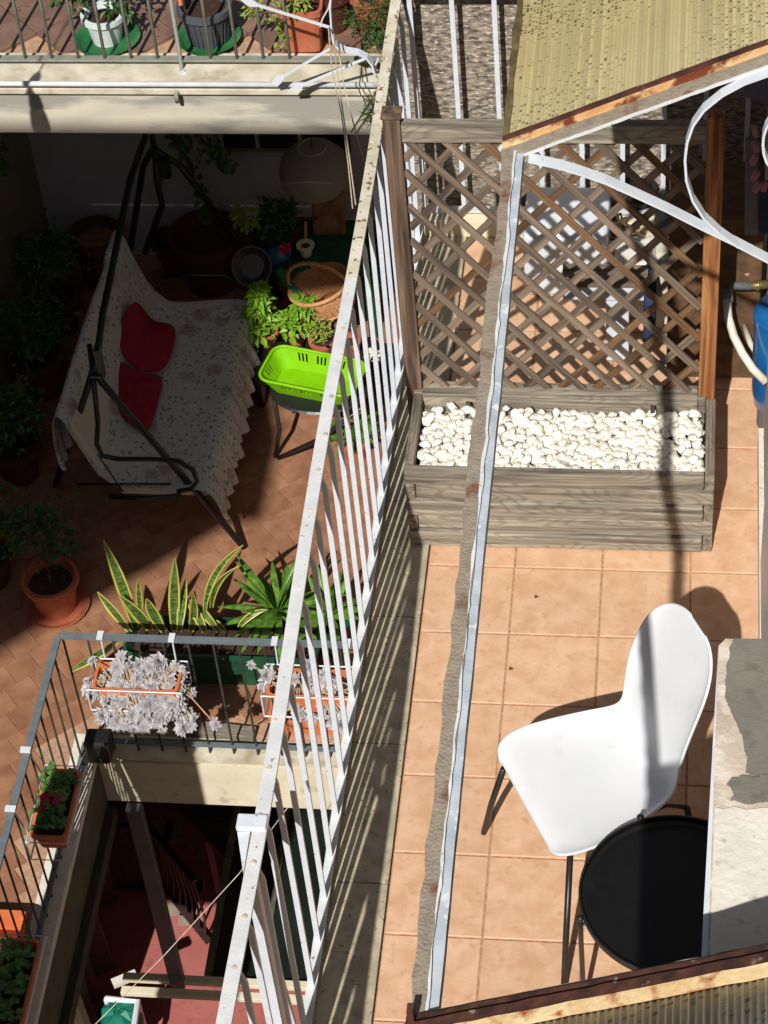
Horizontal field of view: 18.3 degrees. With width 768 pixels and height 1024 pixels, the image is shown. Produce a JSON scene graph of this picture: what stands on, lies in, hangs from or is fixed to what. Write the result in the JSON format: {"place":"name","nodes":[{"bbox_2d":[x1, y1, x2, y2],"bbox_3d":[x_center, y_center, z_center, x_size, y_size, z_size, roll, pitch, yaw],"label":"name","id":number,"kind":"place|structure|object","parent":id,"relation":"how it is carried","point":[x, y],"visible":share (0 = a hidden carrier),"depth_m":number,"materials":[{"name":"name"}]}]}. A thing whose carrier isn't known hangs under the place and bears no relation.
{"place":"outdoors","nodes":[
{"label":"outdoors","id":0,"kind":"place"},
{"bbox_2d":[38,764,107,1023],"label":"side slab","id":1,"kind":"structure","parent":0,"point":[56,986],"depth_m":12.01,"materials":[{"name":"concrete"}]},
{"bbox_2d":[58,806,117,1023],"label":"timber beam","id":2,"kind":"structure","parent":1,"relation":"attached to","point":[84,939],"depth_m":12.19,"materials":[{"name":"wood"}]},
{"bbox_2d":[111,969,135,988],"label":"wooden block","id":3,"kind":"structure","parent":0,"point":[117,981],"depth_m":14.99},
{"bbox_2d":[92,801,305,1023],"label":"courtyard floor","id":4,"kind":"structure","parent":0,"point":[127,924],"depth_m":16.21,"materials":[{"name":"tile"}]},
{"bbox_2d":[74,800,122,1023],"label":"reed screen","id":5,"kind":"object","parent":4,"relation":"on","point":[100,960],"visible":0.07,"depth_m":15.76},
{"bbox_2d":[103,995,145,1023],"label":"white cart","id":6,"kind":"object","parent":4,"relation":"on","point":[137,1009],"visible":0.79,"depth_m":15.23,"materials":[{"name":"white paint"}]},
{"bbox_2d":[97,996,144,1023],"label":"green bag","id":7,"kind":"object","parent":6,"relation":"in","point":[119,1013],"visible":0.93,"depth_m":15.21,"materials":[{"name":"teal plastic"}]},
{"bbox_2d":[109,823,209,944],"bbox_3d":[-1.610,2.415,16.061,1.065,0.745,0.272,19,52,22],"label":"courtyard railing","id":8,"kind":"object","parent":4,"relation":"on","point":[168,891],"visible":0.74,"depth_m":16.05,"materials":[{"name":"metal"}]},
{"bbox_2d":[135,801,233,898],"bbox_3d":[-0.423,1.956,16.261,2.939,0.950,1.723,-11,47,-5],"label":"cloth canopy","id":9,"kind":"object","parent":4,"relation":"on","point":[210,824],"visible":0.08,"depth_m":15.69,"materials":[{"name":"fabric"}]},
{"bbox_2d":[0,0,398,95],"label":"floor","id":10,"kind":"structure","parent":0,"point":[33,30],"depth_m":11.71,"materials":[{"name":"tile"}]},
{"bbox_2d":[47,0,142,54],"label":"potted plant","id":11,"kind":"object","parent":10,"relation":"on","point":[112,29],"visible":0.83,"depth_m":11.56,"materials":[{"name":"white plant"}]},
{"bbox_2d":[0,53,393,94],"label":"kerb","id":12,"kind":"structure","parent":10,"relation":"on","point":[159,71],"depth_m":11.42,"materials":[{"name":"concrete"}]},
{"bbox_2d":[0,0,393,103],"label":"balcony railing","id":13,"kind":"object","parent":12,"relation":"on","point":[130,57],"visible":1,"depth_m":11.38,"materials":[{"name":"metal"}]},
{"bbox_2d":[0,81,377,87],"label":"drain pipe","id":14,"kind":"object","parent":13,"relation":"attached to","point":[163,84],"depth_m":11.30,"materials":[{"name":"metal"}]},
{"bbox_2d":[241,0,378,91],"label":"drying bracket","id":15,"kind":"object","parent":13,"relation":"attached to","point":[364,55],"visible":0.98,"depth_m":10.97,"materials":[{"name":"metal"}]},
{"bbox_2d":[328,27,352,208],"bbox_3d":[-0.193,-1.748,10.478,0.018,0.134,1.143,-7,47,-1],"label":"washing line","id":16,"kind":"object","parent":15,"relation":"attached to","point":[341,118],"visible":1,"depth_m":10.45,"materials":[{"name":"beige fabric"}]},
{"bbox_2d":[333,34,355,204],"bbox_3d":[-0.180,-1.752,10.470,0.013,0.113,1.142,-7,47,-1],"label":"washing line","id":17,"kind":"object","parent":15,"relation":"attached to","point":[344,119],"visible":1,"depth_m":10.43,"materials":[{"name":"beige fabric"}]},
{"bbox_2d":[176,0,240,54],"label":"potted plant","id":18,"kind":"object","parent":10,"relation":"on","point":[192,36],"visible":0.84,"depth_m":11.48,"materials":[{"name":"grey plastic"}]},
{"bbox_2d":[236,0,323,52],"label":"potted plant","id":19,"kind":"object","parent":10,"relation":"on","point":[304,36],"visible":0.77,"depth_m":11.37,"materials":[{"name":"orange plant"}]},
{"bbox_2d":[304,0,350,35],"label":"potted plant","id":20,"kind":"object","parent":10,"relation":"on","point":[337,7],"visible":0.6,"depth_m":11.46,"materials":[{"name":"green plant"}]},
{"bbox_2d":[336,0,398,131],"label":"potted shrub","id":21,"kind":"object","parent":10,"relation":"on","point":[371,18],"visible":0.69,"depth_m":11.33,"materials":[{"name":"green plant"}]},
{"bbox_2d":[0,252,399,938],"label":"neighbour floor","id":22,"kind":"structure","parent":0,"point":[146,542],"depth_m":13.27,"materials":[{"name":"tile"}]},
{"bbox_2d":[0,481,14,589],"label":"potted bush","id":23,"kind":"object","parent":22,"relation":"on","point":[5,572],"visible":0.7,"depth_m":13.06,"materials":[{"name":"green plant"}]},
{"bbox_2d":[0,910,26,944],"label":"spare box","id":24,"kind":"object","parent":22,"relation":"on","point":[8,921],"visible":0.41,"depth_m":11.56,"materials":[{"name":"orange plastic"}]},
{"bbox_2d":[0,132,53,413],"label":"side wall","id":25,"kind":"structure","parent":22,"relation":"on","point":[22,209],"depth_m":14.22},
{"bbox_2d":[0,142,8,176],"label":"hanging plant","id":26,"kind":"object","parent":25,"relation":"hanging from","point":[4,164],"visible":1,"depth_m":13.36,"materials":[{"name":"green plant"}]},
{"bbox_2d":[0,362,59,486],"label":"potted bush","id":27,"kind":"object","parent":22,"relation":"on","point":[20,446],"visible":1,"depth_m":13.50,"materials":[{"name":"green plant"}]},
{"bbox_2d":[0,281,81,401],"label":"potted bush","id":28,"kind":"object","parent":22,"relation":"on","point":[39,353],"visible":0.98,"depth_m":13.90,"materials":[{"name":"green plant"}]},
{"bbox_2d":[0,485,89,629],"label":"potted bush","id":29,"kind":"object","parent":22,"relation":"on","point":[56,592],"visible":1,"depth_m":12.84,"materials":[{"name":"green plant"}]},
{"bbox_2d":[10,207,90,337],"bbox_3d":[-2.075,-1.435,14.329,0.644,0.829,0.496,-6,47,0],"label":"potted bush","id":30,"kind":"object","parent":22,"relation":"on","point":[60,287],"visible":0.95,"depth_m":14.26,"materials":[{"name":"green plant"}]},
{"bbox_2d":[27,733,96,1023],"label":"well kerb side","id":31,"kind":"structure","parent":22,"relation":"on","point":[52,922],"depth_m":11.76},
{"bbox_2d":[0,632,352,940],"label":"grey railing","id":32,"kind":"object","parent":31,"relation":"on","point":[16,795],"visible":0.62,"depth_m":11.62,"materials":[{"name":"metal"}]},
{"bbox_2d":[0,933,51,1023],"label":"flower box","id":33,"kind":"object","parent":32,"relation":"hanging from","point":[20,962],"visible":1,"depth_m":10.55,"materials":[{"name":"orange plastic"}]},
{"bbox_2d":[4,746,90,861],"bbox_3d":[-1.579,1.354,11.187,0.276,0.335,0.454,1,47,7],"label":"flower box","id":34,"kind":"object","parent":32,"relation":"hanging from","point":[57,797],"visible":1,"depth_m":11.15,"materials":[{"name":"orange plastic"}]},
{"bbox_2d":[83,729,114,763],"bbox_3d":[-1.450,1.192,12.120,0.130,0.160,0.120,1,47,7],"label":"black bucket","id":35,"kind":"object","parent":32,"relation":"hanging from","point":[98,745],"visible":1,"depth_m":12.07,"materials":[{"name":"plastic"}]},
{"bbox_2d":[81,631,221,737],"bbox_3d":[-1.146,0.855,11.684,0.716,0.436,0.326,1,47,7],"label":"succulent box","id":36,"kind":"object","parent":32,"relation":"attached to","point":[155,691],"visible":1,"depth_m":11.67,"materials":[{"name":"orange plastic"}]},
{"bbox_2d":[95,770,314,1023],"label":"cable","id":37,"kind":"object","parent":32,"relation":"hanging from","point":[180,937],"visible":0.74,"depth_m":11.20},
{"bbox_2d":[246,636,351,734],"bbox_3d":[-0.341,0.853,11.567,0.675,0.379,0.317,1,47,7],"label":"succulent box","id":38,"kind":"object","parent":32,"relation":"attached to","point":[268,677],"visible":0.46,"depth_m":11.58,"materials":[{"name":"orange plastic"}]},
{"bbox_2d":[67,215,122,291],"bbox_3d":[-1.758,-1.571,14.721,0.340,0.400,0.338,1,47,7],"label":"pot","id":39,"kind":"object","parent":22,"relation":"on","point":[92,234],"visible":0.73,"depth_m":14.62,"materials":[{"name":"ceramic"}]},
{"bbox_2d":[52,133,283,549],"bbox_3d":[-1.310,-1.000,13.401,1.194,1.464,2.332,1,47,7],"label":"swing seat","id":40,"kind":"object","parent":22,"relation":"on","point":[189,441],"visible":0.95,"depth_m":13.30,"materials":[{"name":"fabric"}]},
{"bbox_2d":[118,362,161,429],"bbox_3d":[-1.401,-0.654,13.315,0.257,0.149,0.429,1,47,7],"label":"red cushion","id":41,"kind":"object","parent":40,"relation":"on","point":[139,394],"visible":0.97,"depth_m":13.32,"materials":[{"name":"fabric"}]},
{"bbox_2d":[120,302,175,372],"bbox_3d":[-1.359,-1.012,13.558,0.274,0.280,0.456,1,47,7],"label":"red cushion","id":42,"kind":"object","parent":40,"relation":"on","point":[146,343],"visible":1,"depth_m":13.52,"materials":[{"name":"fabric"}]},
{"bbox_2d":[151,227,239,273],"bbox_3d":[-1.121,-1.610,14.803,0.612,0.240,0.212,1,47,7],"label":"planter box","id":43,"kind":"object","parent":22,"relation":"on","point":[169,262],"visible":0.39,"depth_m":14.79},
{"bbox_2d":[72,540,320,684],"bbox_3d":[-0.988,0.549,12.235,1.270,0.995,0.439,1,47,7],"label":"green planter","id":44,"kind":"object","parent":22,"relation":"on","point":[199,620],"visible":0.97,"depth_m":12.41,"materials":[{"name":"plastic"}]},
{"bbox_2d":[167,209,241,298],"bbox_3d":[-1.079,-1.563,14.645,0.460,0.400,0.458,1,47,7],"label":"pot","id":45,"kind":"object","parent":22,"relation":"on","point":[195,245],"visible":0.83,"depth_m":14.56,"materials":[{"name":"ceramic"}]},
{"bbox_2d":[164,133,238,231],"bbox_3d":[-1.060,-1.967,14.162,0.420,0.782,0.110,1,47,7],"label":"hanging vine","id":46,"kind":"object","parent":45,"relation":"in","point":[219,151],"visible":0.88,"depth_m":14.01,"materials":[{"name":"green plant"}]},
{"bbox_2d":[28,133,391,255],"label":"back wall","id":47,"kind":"structure","parent":22,"relation":"on","point":[81,175],"depth_m":14.58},
{"bbox_2d":[218,134,351,157],"bbox_3d":[-0.604,-2.275,14.158,0.790,0.427,0.054,1,47,7],"label":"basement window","id":48,"kind":"structure","parent":47,"relation":"attached to","point":[258,145],"depth_m":14.26,"materials":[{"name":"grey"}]},
{"bbox_2d":[175,719,256,741],"bbox_3d":[-0.872,1.129,12.331,0.420,0.040,0.075,5,48,10],"label":"grey plank","id":49,"kind":"object","parent":22,"relation":"on","point":[241,733],"visible":0.53,"depth_m":12.30,"materials":[{"name":"wood"}]},
{"bbox_2d":[112,735,340,767],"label":"well kerb","id":50,"kind":"structure","parent":22,"relation":"on","point":[180,754],"depth_m":12.28,"materials":[{"name":"concrete"}]},
{"bbox_2d":[137,738,334,746],"bbox_3d":[-0.731,1.199,12.262,1.100,0.028,0.020,1,47,7],"label":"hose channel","id":51,"kind":"object","parent":50,"relation":"on","point":[220,741],"visible":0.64,"depth_m":12.27,"materials":[{"name":"plastic"}]},
{"bbox_2d":[196,684,270,713],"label":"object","id":52,"kind":"object","parent":22,"relation":"on","point":[234,696],"visible":0.71,"depth_m":12.48,"materials":[{"name":"ceramic"}]},
{"bbox_2d":[219,553,345,659],"bbox_3d":[-0.547,0.488,12.474,0.675,0.669,0.659,-23,49,-15],"label":"yucca","id":53,"kind":"object","parent":22,"relation":"on","point":[273,597],"visible":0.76,"depth_m":12.42,"materials":[{"name":"green plant"}]},
{"bbox_2d":[249,700,332,734],"bbox_3d":[-0.406,1.062,12.245,0.560,0.194,0.274,1,47,7],"label":"fallen box","id":54,"kind":"object","parent":22,"relation":"on","point":[289,727],"visible":0.17,"depth_m":12.26,"materials":[{"name":"orange plastic"}]},
{"bbox_2d":[257,220,382,337],"bbox_3d":[-0.382,-1.388,14.287,0.780,0.578,0.440,1,47,7],"label":"garden table","id":55,"kind":"object","parent":22,"relation":"on","point":[331,248],"visible":0.27,"depth_m":14.06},
{"bbox_2d":[227,203,263,246],"bbox_3d":[-0.806,-1.685,14.014,0.211,0.284,0.195,1,47,7],"label":"potted plant","id":56,"kind":"object","parent":55,"relation":"on","point":[247,232],"visible":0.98,"depth_m":13.98,"materials":[{"name":"green plant"}]},
{"bbox_2d":[231,246,271,286],"bbox_3d":[-0.769,-1.429,13.845,0.240,0.186,0.159,1,47,7],"label":"grey basin","id":57,"kind":"object","parent":55,"relation":"on","point":[250,265],"visible":1,"depth_m":13.86,"materials":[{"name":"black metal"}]},
{"bbox_2d":[255,195,286,228],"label":"potted plant","id":58,"kind":"object","parent":55,"relation":"on","point":[268,205],"visible":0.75,"depth_m":14.01,"materials":[{"name":"green plant"}]},
{"bbox_2d":[258,213,299,247],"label":"potted flower","id":59,"kind":"object","parent":55,"relation":"on","point":[273,235],"visible":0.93,"depth_m":13.93,"materials":[{"name":"green plant"}]},
{"bbox_2d":[268,244,290,264],"bbox_3d":[-0.670,-1.511,13.937,0.261,0.134,0.108,1,47,7],"label":"watering can","id":60,"kind":"object","parent":55,"relation":"on","point":[275,255],"visible":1,"depth_m":13.90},
{"bbox_2d":[271,196,304,240],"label":"potted plant","id":61,"kind":"object","parent":55,"relation":"on","point":[289,207],"visible":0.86,"depth_m":14.00,"materials":[{"name":"green plant"}]},
{"bbox_2d":[296,239,314,257],"bbox_3d":[-0.459,-1.542,13.989,0.108,0.075,0.107,1,47,7],"label":"cream pot","id":62,"kind":"object","parent":55,"relation":"on","point":[304,247],"visible":1,"depth_m":13.97,"materials":[{"name":"ceramic"}]},
{"bbox_2d":[286,261,355,321],"bbox_3d":[-0.373,-1.312,13.835,0.405,0.423,0.338,1,47,7],"label":"wicker basket","id":63,"kind":"object","parent":55,"relation":"on","point":[326,282],"visible":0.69,"depth_m":13.90,"materials":[{"name":"wicker"}]},
{"bbox_2d":[275,261,303,295],"bbox_3d":[-0.543,-1.352,13.949,0.138,0.257,0.128,17,51,20],"label":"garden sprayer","id":64,"kind":"object","parent":63,"relation":"on","point":[280,272],"visible":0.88,"depth_m":13.89,"materials":[{"name":"teal plastic"}]},
{"bbox_2d":[312,190,345,234],"bbox_3d":[-0.326,-1.772,14.067,0.200,0.263,0.136,1,47,7],"label":"cork panel","id":65,"kind":"object","parent":55,"relation":"on","point":[331,216],"visible":0.67,"depth_m":14.05,"materials":[{"name":"brown wood"}]},
{"bbox_2d":[281,566,358,656],"bbox_3d":[-0.297,0.533,12.523,0.492,0.501,0.448,1,47,7],"label":"yucca","id":66,"kind":"object","parent":22,"relation":"on","point":[314,624],"visible":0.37,"depth_m":12.47,"materials":[{"name":"green plant"}]},
{"bbox_2d":[251,341,395,407],"bbox_3d":[-0.348,-0.795,13.961,0.900,0.230,0.340,1,47,7],"label":"bench","id":67,"kind":"object","parent":22,"relation":"on","point":[260,386],"visible":0.29,"depth_m":13.90,"materials":[{"name":"black metal"}]},
{"bbox_2d":[239,279,278,347],"bbox_3d":[-0.726,-1.136,13.857,0.241,0.440,0.333,1,47,7],"label":"basil plant","id":68,"kind":"object","parent":67,"relation":"on","point":[264,333],"visible":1,"depth_m":13.84,"materials":[{"name":"green plant"}]},
{"bbox_2d":[267,290,318,345],"bbox_3d":[-0.519,-1.113,13.892,0.274,0.330,0.286,33,58,31],"label":"basil plant","id":69,"kind":"object","parent":67,"relation":"on","point":[295,331],"visible":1,"depth_m":13.85,"materials":[{"name":"green plant"}]},
{"bbox_2d":[308,317,334,357],"bbox_3d":[-0.359,-1.027,13.845,0.174,0.257,0.175,1,47,7],"label":"succulent pot","id":70,"kind":"object","parent":67,"relation":"on","point":[316,340],"visible":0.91,"depth_m":13.83,"materials":[{"name":"ceramic"}]},
{"bbox_2d":[269,364,386,459],"bbox_3d":[-0.333,-0.537,13.529,0.643,0.526,0.485,12,49,16],"label":"black chair","id":71,"kind":"object","parent":22,"relation":"on","point":[296,404],"visible":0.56,"depth_m":13.28,"materials":[{"name":"metal"}]},
{"bbox_2d":[258,344,365,404],"bbox_3d":[-0.394,-0.747,13.280,0.578,0.130,0.313,12,49,16],"label":"lime basket","id":72,"kind":"object","parent":71,"relation":"on","point":[292,374],"visible":0.73,"depth_m":13.35,"materials":[{"name":"plastic"}]},
{"bbox_2d":[329,408,379,461],"bbox_3d":[-0.186,-0.435,13.547,0.351,0.323,0.358,1,47,7],"label":"strap plant","id":73,"kind":"object","parent":22,"relation":"on","point":[333,436],"visible":0.41,"depth_m":13.51,"materials":[{"name":"green plant"}]},
{"bbox_2d":[390,47,398,105],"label":"slab","id":74,"kind":"structure","parent":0,"point":[391,99],"depth_m":11.40,"materials":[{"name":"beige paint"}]},
{"bbox_2d":[0,90,390,134],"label":"fascia","id":75,"kind":"structure","parent":74,"relation":"attached to","point":[186,114],"depth_m":11.49,"materials":[{"name":"beige paint"}]},
{"bbox_2d":[279,134,349,203],"bbox_3d":[-0.440,-2.371,13.117,0.410,1.566,0.410,1,47,7],"label":"paper lampshade","id":76,"kind":"object","parent":74,"relation":"hanging from","point":[313,170],"visible":0.98,"depth_m":13.44,"materials":[{"name":"beige paper"}]},
{"bbox_2d":[562,264,647,360],"bbox_3d":[0.900,-0.801,9.687,0.342,0.440,0.122,1,47,7],"label":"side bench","id":77,"kind":"object","parent":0,"point":[587,285],"visible":0.52,"depth_m":9.54,"materials":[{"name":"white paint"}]},
{"bbox_2d":[643,263,656,345],"bbox_3d":[1.076,-0.842,9.632,0.048,0.250,0.258,1,47,7],"label":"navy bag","id":78,"kind":"object","parent":77,"relation":"hanging from","point":[647,333],"visible":0.36,"depth_m":9.54,"materials":[{"name":"fabric"}]},
{"bbox_2d":[654,192,669,236],"bbox_3d":[1.269,-1.153,10.102,0.244,0.295,0.293,1,47,7],"label":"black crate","id":79,"kind":"object","parent":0,"point":[661,220],"visible":0.09,"depth_m":9.98,"materials":[{"name":"plastic"}]},
{"bbox_2d":[757,105,767,638],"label":"building wall","id":80,"kind":"structure","parent":0,"point":[762,469],"depth_m":8.99,"materials":[{"name":"white paint"}]},
{"bbox_2d":[404,0,767,1023],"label":"metal awning","id":81,"kind":"object","parent":80,"relation":"attached to","point":[578,68],"visible":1,"depth_m":5.59,"materials":[{"name":"white metal"}]},
{"bbox_2d":[701,638,767,956],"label":"concrete ledge","id":82,"kind":"object","parent":80,"relation":"attached to","point":[735,914],"visible":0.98,"depth_m":4.62,"materials":[{"name":"white paint"}]},
{"bbox_2d":[721,273,767,303],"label":"garden tap","id":83,"kind":"object","parent":80,"relation":"attached to","point":[730,288],"visible":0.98,"depth_m":9.27,"materials":[{"name":"grey metal"}]},
{"bbox_2d":[723,299,766,384],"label":"hose","id":84,"kind":"object","parent":80,"relation":"attached to","point":[754,370],"visible":1,"depth_m":9.18,"materials":[{"name":"plastic"}]},
{"bbox_2d":[744,137,757,234],"bbox_3d":[1.369,-1.209,8.860,0.065,0.455,0.020,1,47,7],"label":"pale board","id":85,"kind":"object","parent":80,"relation":"attached to","point":[751,214],"visible":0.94,"depth_m":8.88,"materials":[{"name":"grey metal"}]},
{"bbox_2d":[738,78,767,104],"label":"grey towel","id":86,"kind":"object","parent":80,"relation":"hanging from","point":[757,91],"visible":0.52,"depth_m":8.59,"materials":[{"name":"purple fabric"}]},
{"bbox_2d":[750,125,767,192],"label":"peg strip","id":87,"kind":"object","parent":80,"relation":"attached to","point":[760,186],"visible":1,"depth_m":8.65,"materials":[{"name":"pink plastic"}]},
{"bbox_2d":[760,181,767,234],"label":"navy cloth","id":88,"kind":"object","parent":87,"relation":"hanging from","point":[764,208],"visible":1,"depth_m":8.86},
{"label":"terrace slab","id":89,"kind":"structure","parent":0,"visible":0},
{"bbox_2d":[312,211,467,1023],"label":"terrace kerb","id":90,"kind":"structure","parent":89,"relation":"on","point":[347,986],"depth_m":8.56,"materials":[{"name":"stone"}]},
{"bbox_2d":[216,0,423,1023],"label":"white railing","id":91,"kind":"object","parent":90,"relation":"on","point":[254,904],"visible":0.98,"depth_m":8.06,"materials":[{"name":"metal"}]},
{"bbox_2d":[373,237,758,1023],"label":"terrace floor","id":92,"kind":"structure","parent":89,"relation":"on","point":[561,645],"depth_m":8.74,"materials":[{"name":"tile"}]},
{"bbox_2d":[380,106,725,551],"bbox_3d":[0.621,-0.631,8.689,1.191,1.730,0.500,1,47,7],"label":"trellis planter","id":93,"kind":"object","parent":92,"relation":"on","point":[610,509],"visible":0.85,"depth_m":8.87,"materials":[{"name":"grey wood"}]},
{"bbox_2d":[417,401,704,472],"bbox_3d":[0.672,-0.264,9.016,1.090,0.093,0.352,1,47,7],"label":"pebble bed","id":94,"kind":"object","parent":93,"relation":"on","point":[581,439],"visible":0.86,"depth_m":9.01,"materials":[{"name":"stone"}]},
{"bbox_2d":[523,187,610,293],"bbox_3d":[0.780,-1.151,10.121,0.356,0.335,0.328,1,47,7],"label":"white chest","id":95,"kind":"object","parent":92,"relation":"on","point":[568,236],"visible":0.39,"depth_m":9.98,"materials":[{"name":"white paint"}]},
{"bbox_2d":[481,603,712,983],"bbox_3d":[0.763,0.912,7.798,0.765,0.907,0.732,-20,48,-12],"label":"shell chair","id":96,"kind":"object","parent":92,"relation":"on","point":[585,781],"visible":0.99,"depth_m":7.82,"materials":[{"name":"white plastic"}]},
{"bbox_2d":[610,212,643,240],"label":"dead twigs","id":97,"kind":"object","parent":92,"relation":"on","point":[636,234],"visible":0.57,"depth_m":10.07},
{"bbox_2d":[615,236,653,316],"bbox_3d":[1.099,-0.983,9.959,0.262,0.295,0.188,1,47,7],"label":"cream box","id":98,"kind":"object","parent":92,"relation":"on","point":[624,253],"visible":0.06,"depth_m":9.87,"materials":[{"name":"plastic"}]},
{"bbox_2d":[619,178,657,209],"bbox_3d":[1.106,-1.338,10.361,0.164,0.200,0.163,1,47,7],"label":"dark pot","id":99,"kind":"object","parent":92,"relation":"on","point":[637,204],"visible":0.12,"depth_m":10.29,"materials":[{"name":"black plastic"}]},
{"bbox_2d":[576,813,708,980],"bbox_3d":[0.926,1.364,7.615,0.602,0.523,0.602,1,47,7],"label":"tray table","id":100,"kind":"object","parent":92,"relation":"on","point":[641,890],"visible":0.61,"depth_m":7.47,"materials":[{"name":"black metal"}]},
{"bbox_2d":[652,237,668,327],"bbox_3d":[1.173,-0.942,9.827,0.134,0.410,0.172,1,47,7],"label":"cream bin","id":101,"kind":"object","parent":92,"relation":"on","point":[660,254],"visible":0.14,"depth_m":9.72,"materials":[{"name":"plastic"}]},
{"bbox_2d":[666,161,764,377],"bbox_3d":[1.322,-0.965,9.537,0.364,0.840,0.358,1,47,7],"label":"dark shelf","id":102,"kind":"object","parent":92,"relation":"on","point":[736,264],"visible":0.32,"depth_m":9.32,"materials":[{"name":"wood"}]},
{"bbox_2d":[751,294,767,427],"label":"blue barrel","id":103,"kind":"object","parent":92,"relation":"on","point":[760,344],"visible":0.87,"depth_m":9.18,"materials":[{"name":"plastic"}]},
{"bbox_2d":[397,0,766,234],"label":"roughcast wall","id":104,"kind":"structure","parent":89,"relation":"on","point":[474,39],"depth_m":10.05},
{"bbox_2d":[424,213,653,238],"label":"sill","id":105,"kind":"structure","parent":104,"relation":"attached to","point":[473,220],"depth_m":10.40,"materials":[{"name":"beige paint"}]},
{"bbox_2d":[406,0,750,214],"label":"cross railing","id":106,"kind":"object","parent":105,"relation":"on","point":[493,209],"visible":0.28,"depth_m":9.93,"materials":[{"name":"metal"}]},
{"bbox_3d":[0.394,2.607,12.595,0.198,7.670,9.200,1,47,7],"label":"house side wall","id":107,"kind":"object","parent":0,"visible":0},
{"bbox_2d":[120,803,331,1004],"bbox_3d":[-0.445,1.171,14.119,2.010,1.770,3.215,1,47,7],"label":"veranda frame","id":108,"kind":"object","parent":107,"relation":"attached to","point":[176,979],"visible":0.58,"depth_m":14.00,"materials":[{"name":"wood"}]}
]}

